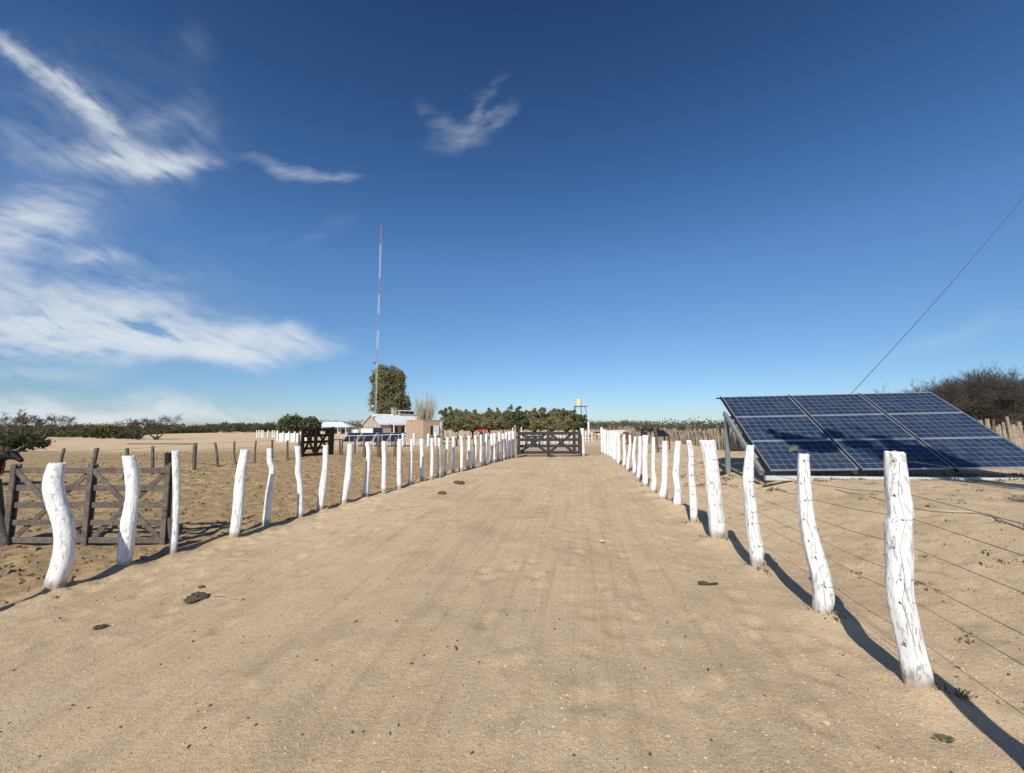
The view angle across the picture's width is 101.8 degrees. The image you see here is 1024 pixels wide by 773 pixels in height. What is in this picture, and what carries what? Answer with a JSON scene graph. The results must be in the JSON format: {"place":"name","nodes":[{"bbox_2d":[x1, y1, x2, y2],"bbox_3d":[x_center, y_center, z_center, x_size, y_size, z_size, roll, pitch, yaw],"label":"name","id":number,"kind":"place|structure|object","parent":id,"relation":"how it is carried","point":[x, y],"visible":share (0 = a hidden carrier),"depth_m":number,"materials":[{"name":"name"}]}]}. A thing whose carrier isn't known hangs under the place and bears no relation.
{"place":"outdoors","nodes":[
{"label":"outdoors","id":0,"kind":"place"},
{"bbox_2d":[0,446,5,473],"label":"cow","id":1,"kind":"object","parent":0,"point":[3,448],"visible":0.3,"depth_m":12.91},
{"bbox_2d":[0,451,530,603],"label":"trodden soil","id":2,"kind":"structure","parent":0,"point":[11,572],"depth_m":9.27,"materials":[{"name":"brown soil"}]},
{"bbox_2d":[0,456,1023,772],"bbox_3d":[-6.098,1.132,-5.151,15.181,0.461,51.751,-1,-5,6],"label":"road","id":3,"kind":"structure","parent":0,"point":[508,494],"depth_m":2.86,"materials":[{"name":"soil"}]},
{"bbox_2d":[93,624,107,629],"bbox_3d":[-3.668,2.150,3.708,0.101,0.055,0.076,4,-7,-39],"label":"soil clod","id":4,"kind":"object","parent":3,"relation":"on","point":[99,627],"visible":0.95,"depth_m":3.69,"materials":[{"name":"soil"}]},
{"bbox_2d":[183,591,210,603],"bbox_3d":[-3.236,2.178,4.282,0.223,0.111,0.177,0,-5,0],"label":"cow pat","id":5,"kind":"object","parent":3,"relation":"on","point":[195,597],"visible":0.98,"depth_m":4.26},
{"bbox_2d":[210,594,243,599],"bbox_3d":[-2.899,2.149,4.252,0.490,0.060,0.055,-2,-6,22],"label":"dry stick","id":6,"kind":"object","parent":3,"relation":"on","point":[224,595],"visible":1,"depth_m":4.27,"materials":[{"name":"beige wood"}]},
{"bbox_2d":[3,463,770,622],"bbox_3d":[-0.493,2.536,9.788,7.343,0.434,12.931,-1,-5,7],"label":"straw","id":7,"kind":"object","parent":3,"relation":"on","point":[394,513],"visible":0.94,"depth_m":5.33,"materials":[{"name":"beige plant"}]},
{"bbox_2d":[453,481,464,484],"bbox_3d":[-1.327,2.426,10.484,0.335,0.131,0.191,-2,-6,20],"label":"cow pat","id":8,"kind":"object","parent":3,"relation":"on","point":[459,482],"visible":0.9,"depth_m":10.41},
{"bbox_2d":[517,430,580,456],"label":"wooden gate","id":9,"kind":"structure","parent":3,"relation":"on","point":[549,452],"depth_m":19.41,"materials":[{"name":"grey paint"}]},
{"bbox_2d":[698,582,717,584],"bbox_3d":[1.854,1.862,3.924,0.200,0.024,0.044,1,-5,-7],"label":"dry stick","id":10,"kind":"object","parent":3,"relation":"on","point":[707,583],"visible":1,"depth_m":3.92,"materials":[{"name":"brown wood"}]},
{"bbox_2d":[935,733,955,742],"bbox_3d":[2.079,1.689,1.996,0.079,0.019,0.070,0,-5,0],"label":"weed plant","id":11,"kind":"object","parent":3,"relation":"on","point":[948,738],"visible":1,"depth_m":2.00,"materials":[{"name":"green plant"}]},
{"bbox_2d":[0,423,1023,772],"bbox_3d":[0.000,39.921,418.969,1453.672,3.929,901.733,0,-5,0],"label":"ground","id":12,"kind":"structure","parent":0,"point":[978,661],"depth_m":5.30,"materials":[{"name":"beige sand"}]},
{"bbox_2d":[0,479,12,547],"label":"wooden post","id":13,"kind":"object","parent":12,"relation":"on","point":[5,539],"visible":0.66,"depth_m":6.03,"materials":[{"name":"grey wood"}]},
{"bbox_2d":[0,446,23,474],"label":"cow","id":14,"kind":"object","parent":12,"relation":"on","point":[6,454],"visible":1,"depth_m":10.64},
{"bbox_2d":[0,409,31,434],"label":"bare thorn tree","id":15,"kind":"object","parent":12,"relation":"on","point":[10,425],"visible":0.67,"depth_m":61.15,"materials":[{"name":"brown plant"}]},
{"bbox_2d":[0,430,55,451],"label":"shrub","id":16,"kind":"object","parent":12,"relation":"on","point":[9,440],"visible":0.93,"depth_m":23.70,"materials":[{"name":"green plant"}]},
{"bbox_2d":[15,594,57,604],"bbox_3d":[-4.886,2.184,4.300,0.302,0.032,0.157,3,-6,-32],"label":"dry stick","id":17,"kind":"object","parent":12,"relation":"on","point":[52,596],"visible":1,"depth_m":4.31,"materials":[{"name":"beige wood"}]},
{"bbox_2d":[12,414,77,439],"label":"bare thorn tree","id":18,"kind":"object","parent":12,"relation":"on","point":[37,421],"visible":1,"depth_m":57.70,"materials":[{"name":"brown plant"}]},
{"bbox_2d":[4,463,172,544],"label":"wooden gate","id":19,"kind":"structure","parent":12,"relation":"on","point":[89,506],"depth_m":6.10,"materials":[{"name":"grey wood"}]},
{"bbox_2d":[86,424,129,438],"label":"shrub","id":20,"kind":"object","parent":12,"relation":"on","point":[107,431],"visible":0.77,"depth_m":62.74,"materials":[{"name":"green plant"}]},
{"bbox_2d":[114,431,143,438],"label":"shrub","id":21,"kind":"object","parent":12,"relation":"on","point":[121,435],"visible":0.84,"depth_m":61.29,"materials":[{"name":"green plant"}]},
{"bbox_2d":[111,418,164,439],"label":"bare thorn tree","id":22,"kind":"object","parent":12,"relation":"on","point":[148,425],"visible":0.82,"depth_m":59.74,"materials":[{"name":"brown plant"}]},
{"bbox_2d":[0,421,276,437],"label":"scrub","id":23,"kind":"object","parent":12,"relation":"on","point":[222,425],"visible":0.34,"depth_m":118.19,"materials":[{"name":"green plant"}]},
{"bbox_2d":[122,415,181,439],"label":"bare thorn tree","id":24,"kind":"object","parent":12,"relation":"on","point":[157,437],"visible":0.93,"depth_m":59.38,"materials":[{"name":"brown plant"}]},
{"bbox_2d":[164,452,171,467],"bbox_3d":[-5.270,1.752,6.357,0.177,1.471,0.086,0,-5,0],"label":"gate post","id":25,"kind":"object","parent":12,"relation":"on","point":[168,459],"visible":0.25,"depth_m":6.39,"materials":[{"name":"brown wood"}]},
{"bbox_2d":[59,433,396,478],"bbox_3d":[-9.786,2.638,16.784,9.990,1.429,7.330,3,-6,-32],"label":"wire fence","id":26,"kind":"object","parent":12,"relation":"on","point":[97,450],"visible":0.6,"depth_m":15.26,"materials":[{"name":"grey wood"}]},
{"bbox_2d":[0,431,514,590],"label":"wire fence","id":27,"kind":"object","parent":12,"relation":"on","point":[58,509],"visible":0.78,"depth_m":6.22,"materials":[{"name":"white wood"}]},
{"bbox_2d":[256,430,274,437],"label":"stake fence","id":28,"kind":"object","parent":12,"relation":"on","point":[258,435],"visible":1,"depth_m":51.62,"materials":[{"name":"white paint"}]},
{"bbox_2d":[276,413,303,432],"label":"round tree","id":29,"kind":"object","parent":12,"relation":"on","point":[289,423],"visible":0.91,"depth_m":50.85,"materials":[{"name":"green plant"}]},
{"bbox_2d":[276,431,307,441],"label":"wall","id":30,"kind":"structure","parent":12,"relation":"on","point":[284,436],"depth_m":49.62,"materials":[{"name":"white paint"}]},
{"bbox_2d":[300,415,321,440],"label":"round tree","id":31,"kind":"object","parent":12,"relation":"on","point":[310,422],"visible":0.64,"depth_m":51.09,"materials":[{"name":"green plant"}]},
{"bbox_2d":[300,427,334,456],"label":"wooden gate","id":32,"kind":"structure","parent":12,"relation":"on","point":[316,434],"depth_m":18.65,"materials":[{"name":"brown wood"}]},
{"bbox_2d":[320,422,354,434],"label":"house","id":33,"kind":"structure","parent":12,"relation":"on","point":[342,428],"depth_m":88.51,"materials":[{"name":"beige paint"}]},
{"bbox_2d":[343,433,361,445],"bbox_3d":[-15.141,5.080,39.505,1.289,1.389,1.682,0,-5,0],"label":"solar table","id":34,"kind":"object","parent":12,"relation":"on","point":[351,438],"visible":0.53,"depth_m":39.47,"materials":[{"name":"blue glass"}]},
{"bbox_2d":[358,433,376,445],"bbox_3d":[-13.732,5.084,39.504,1.423,1.397,1.682,0,-5,0],"label":"solar table","id":35,"kind":"object","parent":12,"relation":"on","point":[371,437],"visible":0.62,"depth_m":39.40,"materials":[{"name":"blue glass"}]},
{"bbox_2d":[361,428,382,432],"bbox_3d":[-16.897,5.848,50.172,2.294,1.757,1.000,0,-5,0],"label":"van","id":36,"kind":"object","parent":12,"relation":"on","point":[371,430],"visible":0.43,"depth_m":49.74,"materials":[{"name":"white paint"}]},
{"bbox_2d":[373,428,382,432],"bbox_3d":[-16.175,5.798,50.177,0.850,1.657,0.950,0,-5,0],"label":"window","id":37,"kind":"structure","parent":36,"relation":"in","point":[375,430],"depth_m":49.76,"materials":[{"name":"blue glass"}]},
{"bbox_2d":[341,434,406,448],"bbox_3d":[-12.023,4.774,36.212,5.730,1.262,0.041,0,-5,0],"label":"metal railing","id":38,"kind":"object","parent":12,"relation":"on","point":[373,445],"visible":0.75,"depth_m":36.24,"materials":[{"name":"white metal"}]},
{"bbox_2d":[371,225,381,413],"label":"radio mast","id":39,"kind":"object","parent":12,"relation":"on","point":[378,329],"visible":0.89,"depth_m":64.02,"materials":[{"name":"grey metal"}]},
{"bbox_2d":[372,433,391,446],"bbox_3d":[-12.291,5.088,39.504,1.384,1.405,1.682,0,-5,0],"label":"solar table","id":40,"kind":"object","parent":12,"relation":"on","point":[385,436],"visible":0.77,"depth_m":39.40,"materials":[{"name":"blue glass"}]},
{"bbox_2d":[366,363,411,414],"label":"tall tree","id":41,"kind":"object","parent":12,"relation":"on","point":[391,388],"visible":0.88,"depth_m":66.80,"materials":[{"name":"green plant"}]},
{"bbox_2d":[387,433,406,445],"bbox_3d":[-10.890,5.091,39.504,1.423,1.410,1.682,0,-5,0],"label":"solar table","id":42,"kind":"object","parent":12,"relation":"on","point":[393,438],"visible":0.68,"depth_m":39.47,"materials":[{"name":"blue glass"}]},
{"bbox_2d":[361,408,433,438],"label":"gabled house","id":43,"kind":"structure","parent":12,"relation":"on","point":[394,421],"depth_m":58.91,"materials":[{"name":"beige paint"}]},
{"bbox_2d":[391,426,397,432],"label":"window","id":44,"kind":"structure","parent":43,"relation":"in","point":[396,427],"depth_m":58.26,"materials":[{"name":"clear glass"}]},
{"bbox_2d":[405,420,440,444],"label":"brick shed","id":45,"kind":"structure","parent":12,"relation":"on","point":[421,429],"depth_m":42.06,"materials":[{"name":"brick"}]},
{"bbox_2d":[430,425,438,435],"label":"window","id":46,"kind":"structure","parent":45,"relation":"in","point":[435,428],"depth_m":42.10,"materials":[{"name":"white glass"}]},
{"bbox_2d":[411,391,438,419],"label":"poplar tree","id":47,"kind":"object","parent":12,"relation":"on","point":[423,415],"visible":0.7,"depth_m":55.42,"materials":[{"name":"beige plant"}]},
{"bbox_2d":[440,422,443,439],"bbox_3d":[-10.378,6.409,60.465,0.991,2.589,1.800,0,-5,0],"label":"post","id":48,"kind":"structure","parent":12,"relation":"on","point":[441,427],"depth_m":59.76,"materials":[{"name":"paint"}]},
{"bbox_2d":[402,430,511,446],"bbox_3d":[-5.101,4.931,38.954,10.642,1.794,1.947,1,-6,-11],"label":"stake fence","id":49,"kind":"object","parent":12,"relation":"on","point":[435,438],"visible":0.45,"depth_m":38.90,"materials":[{"name":"white wood"}]},
{"bbox_2d":[438,406,478,438],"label":"orchard tree","id":50,"kind":"object","parent":12,"relation":"on","point":[456,420],"visible":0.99,"depth_m":60.78,"materials":[{"name":"green plant"}]},
{"bbox_2d":[462,409,486,438],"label":"orchard tree","id":51,"kind":"object","parent":12,"relation":"on","point":[474,411],"visible":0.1,"depth_m":64.30,"materials":[{"name":"green plant"}]},
{"bbox_2d":[471,429,486,439],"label":"farm cart","id":52,"kind":"object","parent":12,"relation":"on","point":[480,431],"visible":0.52,"depth_m":55.27,"materials":[{"name":"red paint"}]},
{"bbox_2d":[476,407,503,438],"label":"orchard tree","id":53,"kind":"object","parent":12,"relation":"on","point":[490,419],"visible":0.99,"depth_m":61.76,"materials":[{"name":"green plant"}]},
{"bbox_2d":[496,404,512,433],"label":"orchard tree","id":54,"kind":"object","parent":12,"relation":"on","point":[505,412],"visible":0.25,"depth_m":66.17,"materials":[{"name":"green plant"}]},
{"bbox_2d":[0,456,1020,772],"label":"soil crumbs","id":55,"kind":"object","parent":12,"relation":"on","point":[478,662],"visible":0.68,"depth_m":2.68,"materials":[{"name":"brown soil"}]},
{"bbox_2d":[502,406,527,432],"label":"orchard tree","id":56,"kind":"object","parent":12,"relation":"on","point":[518,417],"visible":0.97,"depth_m":60.75,"materials":[{"name":"green plant"}]},
{"bbox_2d":[514,425,516,457],"bbox_3d":[0.162,2.519,18.485,0.159,1.622,0.089,0,-5,0],"label":"gate post","id":57,"kind":"object","parent":12,"relation":"on","point":[515,433],"visible":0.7,"depth_m":18.46,"materials":[{"name":"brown wood"}]},
{"bbox_2d":[525,431,540,444],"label":"wooden gate","id":58,"kind":"structure","parent":12,"relation":"on","point":[532,436],"depth_m":39.68,"materials":[{"name":"brown wood"}]},
{"bbox_2d":[524,407,545,437],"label":"orchard tree","id":59,"kind":"object","parent":12,"relation":"on","point":[533,415],"visible":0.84,"depth_m":62.66,"materials":[{"name":"green plant"}]},
{"bbox_2d":[65,452,1023,702],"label":"weeds","id":60,"kind":"object","parent":12,"relation":"on","point":[917,582],"visible":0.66,"depth_m":6.33,"materials":[{"name":"green plant"}]},
{"bbox_2d":[537,408,564,437],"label":"orchard tree","id":61,"kind":"object","parent":12,"relation":"on","point":[545,423],"visible":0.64,"depth_m":60.78,"materials":[{"name":"green plant"}]},
{"bbox_2d":[512,426,592,444],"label":"rail fence","id":62,"kind":"object","parent":12,"relation":"on","point":[588,433],"visible":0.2,"depth_m":47.03,"materials":[{"name":"white paint"}]},
{"bbox_2d":[551,408,577,435],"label":"orchard tree","id":63,"kind":"object","parent":12,"relation":"on","point":[563,420],"visible":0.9,"depth_m":58.59,"materials":[{"name":"green plant"}]},
{"bbox_2d":[571,413,588,430],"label":"orchard tree","id":64,"kind":"object","parent":12,"relation":"on","point":[581,421],"visible":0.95,"depth_m":57.76,"materials":[{"name":"green plant"}]},
{"bbox_2d":[573,398,589,437],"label":"water tower","id":65,"kind":"structure","parent":12,"relation":"on","point":[578,402],"depth_m":69.61,"materials":[{"name":"beige plastic"}]},
{"bbox_2d":[580,428,584,455],"bbox_3d":[3.356,2.712,19.742,0.241,1.469,0.176,0,-5,0],"label":"gate post","id":66,"kind":"object","parent":12,"relation":"on","point":[582,443],"visible":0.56,"depth_m":19.68,"materials":[{"name":"white wood"}]},
{"bbox_2d":[593,432,599,439],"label":"cow","id":67,"kind":"object","parent":12,"relation":"on","point":[597,434],"visible":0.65,"depth_m":57.46},
{"bbox_2d":[612,430,626,439],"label":"cow","id":68,"kind":"object","parent":12,"relation":"on","point":[621,432],"visible":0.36,"depth_m":55.45},
{"bbox_2d":[589,426,660,439],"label":"stake fence","id":69,"kind":"object","parent":12,"relation":"on","point":[616,429],"visible":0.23,"depth_m":57.88,"materials":[{"name":"brown wood"}]},
{"bbox_2d":[622,431,627,443],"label":"cow","id":70,"kind":"object","parent":12,"relation":"on","point":[626,434],"visible":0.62,"depth_m":42.93},
{"bbox_2d":[628,431,662,444],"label":"palisade fence","id":71,"kind":"object","parent":12,"relation":"on","point":[660,439],"visible":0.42,"depth_m":43.60,"materials":[{"name":"brown wood"}]},
{"bbox_2d":[641,428,659,436],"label":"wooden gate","id":72,"kind":"structure","parent":71,"relation":"attached to","point":[650,429],"depth_m":43.70,"materials":[{"name":"brown wood"}]},
{"bbox_2d":[635,424,663,433],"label":"bare bush","id":73,"kind":"object","parent":12,"relation":"on","point":[638,428],"visible":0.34,"depth_m":47.87,"materials":[{"name":"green plant"}]},
{"bbox_2d":[653,428,658,451],"bbox_3d":[6.937,2.641,19.993,0.257,1.332,0.108,0,-5,0],"label":"wooden post","id":74,"kind":"object","parent":12,"relation":"on","point":[656,437],"visible":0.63,"depth_m":19.96,"materials":[{"name":"brown wood"}]},
{"bbox_2d":[654,430,669,449],"bbox_3d":[12.635,4.536,35.229,1.085,1.648,1.095,0,-5,0],"label":"tilted panel","id":75,"kind":"object","parent":12,"relation":"on","point":[661,433],"visible":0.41,"depth_m":35.18,"materials":[{"name":"blue glass"}]},
{"bbox_2d":[320,415,1023,435],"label":"scrub","id":76,"kind":"object","parent":12,"relation":"on","point":[668,425],"visible":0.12,"depth_m":127.06,"materials":[{"name":"green plant"}]},
{"bbox_2d":[685,424,690,438],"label":"wooden post","id":77,"kind":"object","parent":12,"relation":"on","point":[687,426],"visible":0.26,"depth_m":48.41,"materials":[{"name":"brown wood"}]},
{"bbox_2d":[661,425,747,450],"bbox_3d":[16.070,4.178,35.922,2.671,2.615,45.420,-1,-6,15],"label":"palisade fence","id":78,"kind":"object","parent":12,"relation":"on","point":[682,436],"visible":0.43,"depth_m":36.71,"materials":[{"name":"brown wood"}]},
{"bbox_2d":[600,427,1023,714],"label":"wire fence","id":79,"kind":"object","parent":12,"relation":"on","point":[914,660],"visible":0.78,"depth_m":3.29,"materials":[{"name":"white wood"}]},
{"bbox_2d":[716,392,1023,480],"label":"solar array","id":80,"kind":"object","parent":12,"relation":"on","point":[928,428],"visible":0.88,"depth_m":8.86,"materials":[{"name":"glass"}]},
{"bbox_2d":[788,446,797,452],"bbox_3d":[5.743,1.281,8.490,0.331,0.138,0.112,1,-6,-12],"label":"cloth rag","id":81,"kind":"object","parent":80,"relation":"on","point":[792,448],"visible":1,"depth_m":8.48,"materials":[{"name":"fabric"}]},
{"bbox_2d":[836,489,1023,528],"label":"garden hose","id":82,"kind":"object","parent":12,"relation":"on","point":[940,510],"visible":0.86,"depth_m":4.98,"materials":[{"name":"rubber"}]},
{"bbox_2d":[851,197,1023,393],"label":"guy cable","id":83,"kind":"object","parent":12,"relation":"attached to","point":[938,297],"visible":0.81,"depth_m":13.58,"materials":[{"name":"metal"}]},
{"bbox_2d":[875,374,1023,419],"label":"bare thorn tree","id":84,"kind":"object","parent":12,"relation":"on","point":[959,402],"visible":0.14,"depth_m":27.55,"materials":[{"name":"brown plant"}]},
{"bbox_2d":[907,367,999,424],"bbox_3d":[35.921,1.965,32.543,8.646,6.506,7.257,-3,-6,27],"label":"bare thorn tree","id":85,"kind":"object","parent":12,"relation":"on","point":[928,390],"visible":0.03,"depth_m":33.34,"materials":[{"name":"brown plant"}]},
{"bbox_2d":[953,690,971,699],"bbox_3d":[2.433,1.676,2.251,0.072,0.018,0.073,0,-5,0],"label":"weed plant","id":86,"kind":"object","parent":12,"relation":"on","point":[965,696],"visible":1,"depth_m":2.26,"materials":[{"name":"green plant"}]},
{"bbox_2d":[932,369,1023,439],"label":"bare thorn tree","id":87,"kind":"object","parent":12,"relation":"on","point":[986,401],"visible":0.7,"depth_m":26.98,"materials":[{"name":"brown plant"}]},
{"bbox_2d":[943,360,1023,428],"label":"bare thorn tree","id":88,"kind":"object","parent":12,"relation":"on","point":[999,373],"visible":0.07,"depth_m":30.76,"materials":[{"name":"brown plant"}]},
{"bbox_2d":[978,417,1023,448],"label":"palisade fence","id":89,"kind":"object","parent":12,"relation":"on","point":[1016,435],"visible":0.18,"depth_m":17.93,"materials":[{"name":"grey wood"}]},
{"bbox_2d":[0,0,1023,423],"label":"sky","id":90,"kind":"structure","parent":0,"point":[638,210],"materials":[{"name":"blue"}]}
]}

